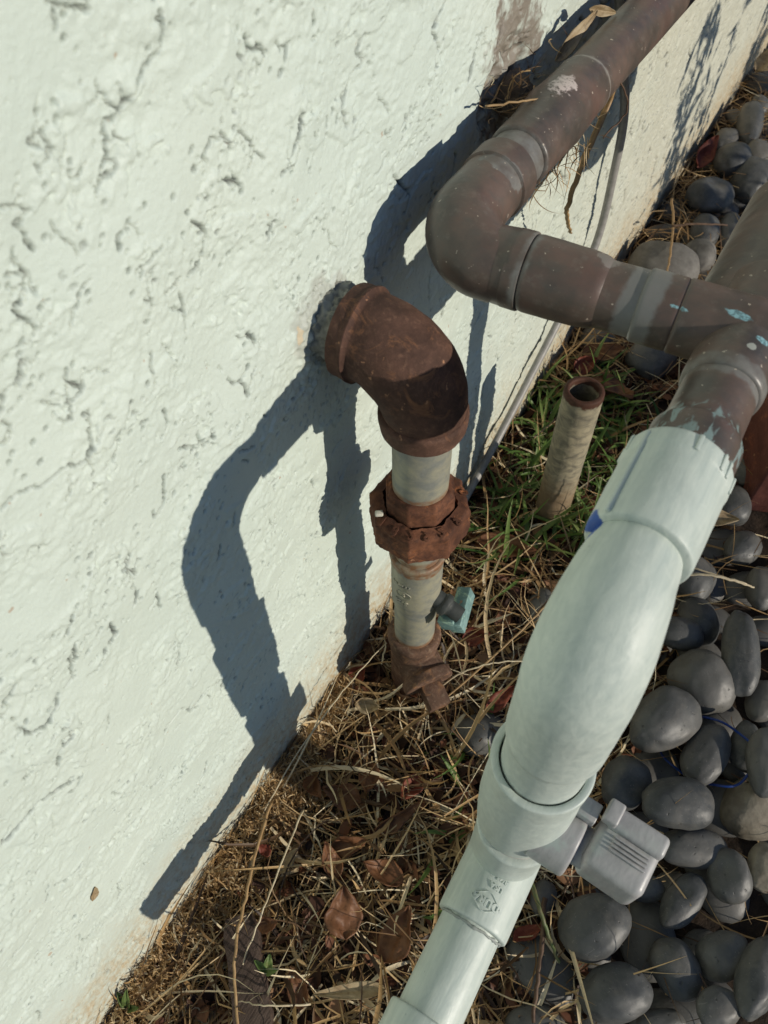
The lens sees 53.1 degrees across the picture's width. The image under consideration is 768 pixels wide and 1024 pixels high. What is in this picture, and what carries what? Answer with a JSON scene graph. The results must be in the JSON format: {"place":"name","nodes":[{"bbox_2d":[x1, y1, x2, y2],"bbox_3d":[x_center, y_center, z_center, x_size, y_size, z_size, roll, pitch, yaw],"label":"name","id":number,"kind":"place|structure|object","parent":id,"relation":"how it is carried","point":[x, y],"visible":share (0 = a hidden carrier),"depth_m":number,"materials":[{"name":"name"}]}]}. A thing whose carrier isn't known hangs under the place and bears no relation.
{"place":"outdoors","nodes":[
{"label":"outdoors","id":0,"kind":"place"},
{"bbox_2d":[116,67,767,1023],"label":"ground","id":1,"kind":"structure","parent":0,"point":[756,523],"depth_m":0.51,"materials":[{"name":"plant"}]},
{"bbox_2d":[105,667,367,1023],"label":"thatch","id":2,"kind":"object","parent":1,"relation":"on","point":[154,959],"visible":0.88,"depth_m":0.46,"materials":[{"name":"plant"}]},
{"bbox_2d":[258,844,270,856],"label":"dead leaf","id":3,"kind":"object","parent":2,"relation":"on","point":[264,850],"visible":1,"depth_m":0.46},
{"bbox_2d":[261,643,386,816],"bbox_3d":[-0.039,0.138,0.493,0.004,0.045,0.126,33,62,22],"label":"straw stem","id":4,"kind":"object","parent":2,"relation":"on","point":[315,728],"visible":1,"depth_m":0.48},
{"bbox_2d":[0,0,767,1023],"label":"wall","id":5,"kind":"structure","parent":1,"relation":"on","point":[204,204],"depth_m":0.28,"materials":[{"name":"paint"}]},
{"bbox_2d":[90,886,98,900],"bbox_3d":[-0.129,0.170,0.343,0.002,0.009,0.004,26,29,18],"label":"flake","id":6,"kind":"object","parent":5,"relation":"attached to","point":[94,895],"visible":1,"depth_m":0.34,"materials":[{"name":"paint"}]},
{"bbox_2d":[385,0,628,625],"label":"cable","id":7,"kind":"object","parent":5,"relation":"attached to","point":[555,327],"visible":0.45,"depth_m":0.62,"materials":[{"name":"plastic"}]},
{"bbox_2d":[309,280,474,712],"bbox_3d":[0.012,0.024,0.415,0.086,0.330,0.053,26,59,18],"label":"water riser","id":8,"kind":"object","parent":1,"relation":"on","point":[397,360],"visible":1,"depth_m":0.32,"materials":[{"name":"galvanised steel"},{"name":"rusted iron"}]},
{"bbox_2d":[377,905,411,963],"bbox_3d":[0.008,0.243,0.442,0.021,0.008,0.034,15,65,39],"label":"dead leaf","id":9,"kind":"object","parent":1,"relation":"on","point":[392,949],"visible":0.99,"depth_m":0.44,"materials":[{"name":"plant"}]},
{"bbox_2d":[115,328,738,1023],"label":"leaf litter","id":10,"kind":"object","parent":1,"relation":"on","point":[205,1002],"visible":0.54,"depth_m":0.51,"materials":[{"name":"plant"}]},
{"bbox_2d":[286,968,307,1009],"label":"dead leaf","id":11,"kind":"object","parent":10,"relation":"on","point":[302,991],"visible":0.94,"depth_m":0.43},
{"bbox_2d":[322,841,342,878],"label":"dead leaf","id":12,"kind":"object","parent":10,"relation":"on","point":[326,857],"visible":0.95,"depth_m":0.47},
{"bbox_2d":[331,836,366,857],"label":"dead leaf","id":13,"kind":"object","parent":10,"relation":"on","point":[340,843],"visible":1,"depth_m":0.47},
{"bbox_2d":[477,532,537,557],"bbox_3d":[0.096,0.026,0.596,0.048,0.008,0.021,10,67,15],"label":"dead leaf","id":14,"kind":"object","parent":10,"relation":"on","point":[482,539],"visible":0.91,"depth_m":0.60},
{"bbox_2d":[94,244,767,1023],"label":"dry straw","id":15,"kind":"object","parent":1,"relation":"on","point":[378,844],"visible":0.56,"depth_m":0.48,"materials":[{"name":"plant"}]},
{"bbox_2d":[116,989,138,1012],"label":"seedling","id":16,"kind":"object","parent":15,"relation":"on","point":[123,1002],"visible":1,"depth_m":0.42,"materials":[{"name":"green plant"}]},
{"bbox_2d":[223,913,274,1023],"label":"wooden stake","id":17,"kind":"object","parent":15,"relation":"on","point":[249,976],"visible":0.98,"depth_m":0.43,"materials":[{"name":"brown wood"}]},
{"bbox_2d":[232,802,272,1023],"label":"straw stem","id":18,"kind":"object","parent":15,"relation":"on","point":[244,903],"visible":1,"depth_m":0.43,"materials":[{"name":"plant"}]},
{"bbox_2d":[254,953,277,976],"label":"seedling","id":19,"kind":"object","parent":15,"relation":"on","point":[267,967],"visible":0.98,"depth_m":0.42,"materials":[{"name":"green plant"}]},
{"bbox_2d":[257,915,277,934],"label":"dead leaf","id":20,"kind":"object","parent":15,"relation":"on","point":[268,925],"visible":1,"depth_m":0.44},
{"bbox_2d":[242,810,303,964],"bbox_3d":[-0.064,0.215,0.446,0.003,0.009,0.087,15,57,11],"label":"straw stem","id":21,"kind":"object","parent":15,"relation":"on","point":[300,815],"visible":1,"depth_m":0.44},
{"bbox_2d":[238,1000,310,1006],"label":"straw stem","id":22,"kind":"object","parent":15,"relation":"on","point":[289,1005],"visible":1,"depth_m":0.41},
{"bbox_2d":[279,848,296,872],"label":"dead leaf","id":23,"kind":"object","parent":15,"relation":"on","point":[288,857],"visible":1,"depth_m":0.47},
{"bbox_2d":[303,775,321,798],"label":"dead leaf","id":24,"kind":"object","parent":15,"relation":"on","point":[314,789],"visible":1,"depth_m":0.49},
{"bbox_2d":[322,783,361,810],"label":"dead leaf","id":25,"kind":"object","parent":15,"relation":"on","point":[351,803],"visible":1,"depth_m":0.49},
{"bbox_2d":[324,884,362,939],"bbox_3d":[-0.023,0.229,0.440,0.023,0.008,0.030,0,74,-19],"label":"dead leaf","id":26,"kind":"object","parent":15,"relation":"on","point":[342,916],"visible":1,"depth_m":0.44,"materials":[{"name":"plant"}]},
{"bbox_2d":[314,981,385,999],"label":"dead leaf","id":27,"kind":"object","parent":15,"relation":"on","point":[350,991],"visible":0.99,"depth_m":0.42,"materials":[{"name":"beige plant"}]},
{"bbox_2d":[348,665,365,683],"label":"dead leaf","id":28,"kind":"object","parent":15,"relation":"on","point":[360,675],"visible":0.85,"depth_m":0.54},
{"bbox_2d":[355,697,379,713],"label":"dead leaf","id":29,"kind":"object","parent":15,"relation":"on","point":[371,706],"visible":1,"depth_m":0.51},
{"bbox_2d":[358,763,379,793],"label":"dead leaf","id":30,"kind":"object","parent":15,"relation":"on","point":[371,779],"visible":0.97,"depth_m":0.49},
{"bbox_2d":[363,859,403,886],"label":"dead leaf","id":31,"kind":"object","parent":15,"relation":"on","point":[392,872],"visible":1,"depth_m":0.46,"materials":[{"name":"plant"}]},
{"bbox_2d":[372,802,419,835],"bbox_3d":[0.007,0.191,0.479,0.036,0.013,0.007,-35,21,2],"label":"dead leaf","id":32,"kind":"object","parent":15,"relation":"on","point":[401,818],"visible":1,"depth_m":0.48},
{"bbox_2d":[400,773,423,799],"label":"dead leaf","id":33,"kind":"object","parent":15,"relation":"on","point":[411,781],"visible":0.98,"depth_m":0.49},
{"bbox_2d":[417,660,521,708],"bbox_3d":[0.061,0.112,0.512,0.082,0.029,0.007,-14,56,-9],"label":"straw stem","id":34,"kind":"object","parent":15,"relation":"on","point":[420,705],"visible":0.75,"depth_m":0.50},
{"bbox_2d":[462,627,489,646],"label":"dead leaf","id":35,"kind":"object","parent":15,"relation":"on","point":[476,641],"visible":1,"depth_m":0.55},
{"bbox_2d":[448,605,545,695],"bbox_3d":[0.099,0.078,0.530,0.168,0.034,0.005,-35,61,-22],"label":"straw stem","id":36,"kind":"object","parent":15,"relation":"on","point":[492,657],"visible":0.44,"depth_m":0.52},
{"bbox_2d":[486,685,513,712],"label":"dead leaf","id":37,"kind":"object","parent":15,"relation":"on","point":[502,700],"visible":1,"depth_m":0.52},
{"bbox_2d":[495,605,510,630],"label":"dead leaf","id":38,"kind":"object","parent":15,"relation":"on","point":[500,621],"visible":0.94,"depth_m":0.56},
{"bbox_2d":[530,879,556,915],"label":"pebble","id":39,"kind":"object","parent":15,"relation":"on","point":[545,888],"visible":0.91,"depth_m":0.46,"materials":[{"name":"stone"}]},
{"bbox_2d":[531,882,560,962],"bbox_3d":[0.089,0.227,0.437,0.005,0.010,0.053,-12,56,-8],"label":"grass blade","id":40,"kind":"object","parent":15,"relation":"on","point":[538,905],"depth_m":0.43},
{"bbox_2d":[456,712,503,757],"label":"pebble","id":41,"kind":"object","parent":1,"relation":"on","point":[487,734],"visible":0.69,"depth_m":0.51,"materials":[{"name":"stone"}]},
{"bbox_2d":[408,333,661,919],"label":"green grass","id":42,"kind":"structure","parent":1,"relation":"on","point":[504,504],"depth_m":0.63,"materials":[{"name":"plant"}]},
{"bbox_2d":[573,356,597,374],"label":"dead leaf","id":43,"kind":"object","parent":42,"relation":"on","point":[580,361],"visible":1,"depth_m":0.70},
{"bbox_2d":[576,495,599,510],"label":"dead leaf","id":44,"kind":"object","parent":42,"relation":"on","point":[592,498],"visible":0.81,"depth_m":0.62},
{"bbox_2d":[591,372,633,398],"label":"dead leaf","id":45,"kind":"object","parent":42,"relation":"on","point":[627,393],"visible":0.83,"depth_m":0.68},
{"bbox_2d":[528,587,550,625],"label":"pebble","id":46,"kind":"object","parent":1,"relation":"on","point":[544,594],"visible":0.41,"depth_m":0.57,"materials":[{"name":"stone"}]},
{"bbox_2d":[534,376,604,523],"bbox_3d":[0.136,-0.032,0.582,0.028,0.170,0.028,26,59,18],"label":"pipe stub","id":47,"kind":"object","parent":1,"relation":"on","point":[582,399],"visible":0.87,"depth_m":0.54,"materials":[{"name":"plastic"}]},
{"bbox_2d":[379,0,767,1023],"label":"irrigation pipe","id":48,"kind":"object","parent":1,"relation":"on","point":[593,652],"visible":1,"depth_m":0.27,"materials":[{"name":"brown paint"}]},
{"bbox_2d":[485,98,537,107],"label":"straw stem","id":49,"kind":"object","parent":48,"relation":"on","point":[506,103],"visible":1,"depth_m":0.33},
{"bbox_2d":[497,68,533,116],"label":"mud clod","id":50,"kind":"object","parent":48,"relation":"attached to","point":[506,82],"visible":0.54,"depth_m":0.36,"materials":[{"name":"soil"}]},
{"bbox_2d":[479,19,613,213],"bbox_3d":[0.081,-0.186,0.360,0.050,0.071,0.092,26,59,18],"label":"dry debris","id":51,"kind":"object","parent":48,"relation":"on","point":[519,84],"visible":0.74,"depth_m":0.35,"materials":[{"name":"plant"}]},
{"bbox_2d":[555,9,597,61],"bbox_3d":[0.094,-0.232,0.374,0.031,0.007,0.003,-50,43,4],"label":"husk","id":52,"kind":"object","parent":48,"relation":"attached to","point":[572,40],"visible":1,"depth_m":0.37,"materials":[{"name":"beige plant"}]},
{"bbox_2d":[564,91,615,233],"bbox_3d":[0.115,-0.195,0.435,0.006,0.090,0.038,26,59,18],"label":"dry blade","id":53,"kind":"object","parent":48,"relation":"hanging from","point":[596,131],"visible":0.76,"depth_m":0.43,"materials":[{"name":"plant"}]},
{"bbox_2d":[589,5,615,16],"bbox_3d":[0.107,-0.245,0.376,0.016,0.005,0.003,-9,38,-22],"label":"husk","id":54,"kind":"object","parent":48,"relation":"on","point":[604,11],"visible":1,"depth_m":0.38,"materials":[{"name":"beige plant"}]},
{"bbox_2d":[603,83,628,138],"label":"straw stem","id":55,"kind":"object","parent":48,"relation":"hanging from","point":[626,96],"visible":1,"depth_m":0.39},
{"bbox_2d":[579,327,615,345],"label":"pebble","id":56,"kind":"object","parent":1,"relation":"on","point":[583,336],"visible":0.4,"depth_m":0.73,"materials":[{"name":"stone"}]},
{"bbox_2d":[601,755,651,810],"bbox_3d":[0.152,0.171,0.484,0.029,0.025,0.036,37,59,14],"label":"pebble","id":57,"kind":"object","parent":1,"relation":"on","point":[626,780],"visible":0.85,"depth_m":0.47,"materials":[{"name":"stone"}]},
{"bbox_2d":[505,48,767,1023],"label":"pebble bed","id":58,"kind":"object","parent":1,"relation":"on","point":[639,942],"visible":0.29,"depth_m":0.46,"materials":[{"name":"stone"}]},
{"bbox_2d":[513,924,540,941],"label":"dead leaf","id":59,"kind":"object","parent":58,"relation":"on","point":[530,929],"visible":1,"depth_m":0.45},
{"bbox_2d":[531,897,547,1022],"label":"twig","id":60,"kind":"object","parent":58,"relation":"on","point":[541,943],"visible":1,"depth_m":0.43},
{"bbox_2d":[557,893,631,962],"bbox_3d":[0.119,0.234,0.435,0.042,0.024,0.033,-26,52,-8],"label":"pebble","id":61,"kind":"object","parent":58,"relation":"on","point":[584,919],"visible":0.98,"depth_m":0.43,"materials":[{"name":"stone"}]},
{"bbox_2d":[578,961,653,1023],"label":"pebble","id":62,"kind":"object","parent":58,"relation":"on","point":[617,992],"visible":1,"depth_m":0.41,"materials":[{"name":"stone"}]},
{"bbox_2d":[636,1008,685,1023],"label":"pebble","id":63,"kind":"object","parent":58,"relation":"on","point":[662,1016],"visible":1,"depth_m":0.42,"materials":[{"name":"stone"}]},
{"bbox_2d":[628,240,699,278],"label":"pebble","id":64,"kind":"object","parent":58,"relation":"on","point":[684,259],"visible":0.49,"depth_m":0.76,"materials":[{"name":"stone"}]},
{"bbox_2d":[666,198,674,270],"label":"twig","id":65,"kind":"object","parent":64,"relation":"on","point":[672,233],"visible":0.96,"depth_m":0.76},
{"bbox_2d":[629,685,701,752],"bbox_3d":[0.181,0.134,0.496,0.055,0.031,0.036,-29,60,-28],"label":"pebble","id":66,"kind":"object","parent":58,"relation":"on","point":[666,717],"visible":0.99,"depth_m":0.48,"materials":[{"name":"stone"}]},
{"bbox_2d":[660,716,748,787],"bbox_3d":[0.207,0.153,0.493,0.054,0.021,0.041,26,59,18],"label":"plastic band","id":67,"kind":"object","parent":66,"relation":"on","point":[714,784],"visible":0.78,"depth_m":0.49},
{"bbox_2d":[648,937,701,1001],"bbox_3d":[0.164,0.256,0.429,0.027,0.022,0.033,-19,65,-15],"label":"pebble","id":68,"kind":"object","parent":58,"relation":"on","point":[684,982],"visible":0.99,"depth_m":0.42,"materials":[{"name":"stone"}]},
{"bbox_2d":[641,776,714,830],"bbox_3d":[0.175,0.174,0.460,0.044,0.025,0.031,2,47,-3],"label":"pebble","id":69,"kind":"object","parent":58,"relation":"on","point":[694,808],"visible":1,"depth_m":0.45,"materials":[{"name":"stone"}]},
{"bbox_2d":[659,872,707,928],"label":"pebble","id":70,"kind":"object","parent":58,"relation":"on","point":[677,911],"visible":1,"depth_m":0.44,"materials":[{"name":"stone"}]},
{"bbox_2d":[663,616,703,650],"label":"pebble","id":71,"kind":"object","parent":58,"relation":"on","point":[684,634],"visible":0.73,"depth_m":0.54,"materials":[{"name":"stone"}]},
{"bbox_2d":[663,829,727,869],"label":"pebble","id":72,"kind":"object","parent":58,"relation":"on","point":[699,849],"visible":0.89,"depth_m":0.46,"materials":[{"name":"stone"}]},
{"bbox_2d":[677,556,716,599],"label":"pebble","id":73,"kind":"object","parent":58,"relation":"on","point":[695,584],"visible":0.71,"depth_m":0.56,"materials":[{"name":"stone"}]},
{"bbox_2d":[694,568,746,584],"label":"straw stem","id":74,"kind":"object","parent":73,"relation":"on","point":[716,574],"visible":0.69,"depth_m":0.55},
{"bbox_2d":[690,573,754,587],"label":"straw stem","id":75,"kind":"object","parent":73,"relation":"on","point":[713,575],"visible":0.86,"depth_m":0.55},
{"bbox_2d":[677,597,719,645],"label":"pebble","id":76,"kind":"object","parent":58,"relation":"on","point":[707,620],"visible":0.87,"depth_m":0.55,"materials":[{"name":"stone"}]},
{"bbox_2d":[666,649,735,715],"bbox_3d":[0.216,0.116,0.524,0.043,0.035,0.046,-16,58,1],"label":"pebble","id":77,"kind":"object","parent":58,"relation":"on","point":[704,677],"visible":0.86,"depth_m":0.51,"materials":[{"name":"stone"}]},
{"bbox_2d":[686,238,715,273],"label":"pebble","id":78,"kind":"object","parent":58,"relation":"on","point":[704,249],"visible":0.61,"depth_m":0.78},
{"bbox_2d":[672,223,727,226],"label":"twig","id":79,"kind":"object","parent":78,"relation":"on","point":[681,225],"visible":1,"depth_m":0.75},
{"bbox_2d":[689,213,720,243],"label":"pebble","id":80,"kind":"object","parent":58,"relation":"on","point":[707,230],"visible":0.66,"depth_m":0.81,"materials":[{"name":"stone"}]},
{"bbox_2d":[679,723,731,785],"bbox_3d":[0.205,0.154,0.490,0.026,0.017,0.047,28,54,27],"label":"pebble","id":81,"kind":"object","parent":58,"relation":"on","point":[705,755],"visible":0.97,"depth_m":0.48,"materials":[{"name":"stone"}]},
{"bbox_2d":[685,177,734,213],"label":"pebble","id":82,"kind":"object","parent":58,"relation":"on","point":[706,195],"visible":1,"depth_m":0.84,"materials":[{"name":"stone"}]},
{"bbox_2d":[696,985,740,1023],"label":"pebble","id":83,"kind":"object","parent":58,"relation":"on","point":[716,1004],"visible":1,"depth_m":0.41,"materials":[{"name":"stone"}]},
{"bbox_2d":[695,930,747,982],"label":"pebble","id":84,"kind":"object","parent":58,"relation":"on","point":[718,954],"visible":1,"depth_m":0.43,"materials":[{"name":"stone"}]},
{"bbox_2d":[714,510,738,525],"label":"dead leaf","id":85,"kind":"object","parent":58,"relation":"on","point":[724,518],"visible":0.37,"depth_m":0.59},
{"bbox_2d":[716,128,738,151],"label":"pebble","id":86,"kind":"object","parent":58,"relation":"on","point":[724,134],"visible":0.63,"depth_m":0.91,"materials":[{"name":"stone"}]},
{"bbox_2d":[707,847,752,904],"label":"pebble","id":87,"kind":"object","parent":58,"relation":"on","point":[729,879],"visible":1,"depth_m":0.45,"materials":[{"name":"stone"}]},
{"bbox_2d":[713,142,751,179],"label":"pebble","id":88,"kind":"object","parent":58,"relation":"on","point":[730,159],"visible":0.89,"depth_m":0.87,"materials":[{"name":"stone"}]},
{"bbox_2d":[721,610,760,696],"bbox_3d":[0.244,0.096,0.525,0.025,0.022,0.062,9,64,10],"label":"pebble","id":89,"kind":"object","parent":58,"relation":"on","point":[740,651],"visible":1,"depth_m":0.52,"materials":[{"name":"stone"}]},
{"bbox_2d":[723,531,762,565],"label":"pebble","id":90,"kind":"object","parent":58,"relation":"on","point":[745,544],"visible":0.98,"depth_m":0.59,"materials":[{"name":"stone"}]},
{"bbox_2d":[729,720,757,772],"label":"pebble","id":91,"kind":"object","parent":58,"relation":"on","point":[746,729],"visible":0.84,"depth_m":0.49,"materials":[{"name":"stone"}]},
{"bbox_2d":[745,727,767,797],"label":"pebble","id":92,"kind":"object","parent":91,"relation":"on","point":[756,756],"visible":1,"depth_m":0.47,"materials":[{"name":"stone"}]},
{"bbox_2d":[720,776,767,840],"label":"pebble","id":93,"kind":"object","parent":58,"relation":"on","point":[743,810],"visible":0.93,"depth_m":0.47,"materials":[{"name":"stone"}]},
{"bbox_2d":[730,156,767,204],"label":"pebble","id":94,"kind":"object","parent":58,"relation":"on","point":[752,181],"visible":0.81,"depth_m":0.86,"materials":[{"name":"stone"}]},
{"bbox_2d":[736,100,763,144],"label":"pebble","id":95,"kind":"object","parent":58,"relation":"on","point":[750,118],"visible":0.93,"depth_m":0.92,"materials":[{"name":"stone"}]},
{"bbox_2d":[733,935,767,1021],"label":"pebble","id":96,"kind":"object","parent":58,"relation":"on","point":[750,986],"visible":1,"depth_m":0.41,"materials":[{"name":"stone"}]},
{"bbox_2d":[745,566,767,610],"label":"pebble","id":97,"kind":"object","parent":58,"relation":"on","point":[757,595],"visible":0.98,"depth_m":0.56,"materials":[{"name":"stone"}]},
{"bbox_2d":[748,139,767,159],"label":"pebble","id":98,"kind":"object","parent":58,"relation":"on","point":[759,147],"visible":0.41,"depth_m":0.89,"materials":[{"name":"stone"}]},
{"bbox_2d":[754,49,767,71],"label":"pebble","id":99,"kind":"object","parent":58,"relation":"on","point":[761,63],"visible":1,"depth_m":0.98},
{"bbox_2d":[523,64,767,1023],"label":"loose straw","id":100,"kind":"object","parent":1,"relation":"on","point":[679,197],"visible":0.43,"depth_m":0.77,"materials":[{"name":"plant"}]},
{"bbox_2d":[582,342,624,360],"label":"dead leaf","id":101,"kind":"object","parent":100,"relation":"on","point":[615,350],"visible":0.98,"depth_m":0.71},
{"bbox_2d":[696,135,718,167],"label":"dead leaf","id":102,"kind":"object","parent":100,"relation":"on","point":[708,148],"visible":1,"depth_m":0.89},
{"bbox_2d":[635,876,665,902],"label":"pebble","id":103,"kind":"object","parent":1,"relation":"on","point":[655,890],"visible":0.57,"depth_m":0.45,"materials":[{"name":"stone"}]},
{"bbox_2d":[625,343,676,379],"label":"pebble","id":104,"kind":"object","parent":1,"relation":"on","point":[648,362],"visible":0.69,"depth_m":0.70,"materials":[{"name":"stone"}]},
{"bbox_2d":[718,212,739,248],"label":"pebble","id":105,"kind":"object","parent":1,"relation":"on","point":[730,219],"visible":0.59,"depth_m":0.82,"materials":[{"name":"stone"}]},
{"bbox_2d":[722,485,751,525],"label":"pebble","id":106,"kind":"object","parent":1,"relation":"on","point":[738,496],"visible":0.62,"depth_m":0.60,"materials":[{"name":"stone"}]},
{"bbox_2d":[734,458,745,486],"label":"pebble","id":107,"kind":"object","parent":1,"relation":"on","point":[740,475],"visible":0.28,"depth_m":0.64,"materials":[{"name":"stone"}]},
{"bbox_2d":[742,393,767,511],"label":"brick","id":108,"kind":"object","parent":1,"relation":"on","point":[755,446],"visible":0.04,"depth_m":0.61,"materials":[{"name":"brick"}]},
{"bbox_2d":[744,680,767,721],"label":"pebble","id":109,"kind":"object","parent":1,"relation":"on","point":[756,705],"visible":0.93,"depth_m":0.52,"materials":[{"name":"stone"}]},
{"bbox_2d":[747,842,767,892],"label":"pebble","id":110,"kind":"object","parent":1,"relation":"on","point":[757,860],"visible":1,"depth_m":0.45,"materials":[{"name":"stone"}]},
{"bbox_2d":[752,94,767,114],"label":"pebble","id":111,"kind":"object","parent":1,"relation":"on","point":[761,98],"visible":0.48,"depth_m":0.96,"materials":[{"name":"stone"}]}
]}

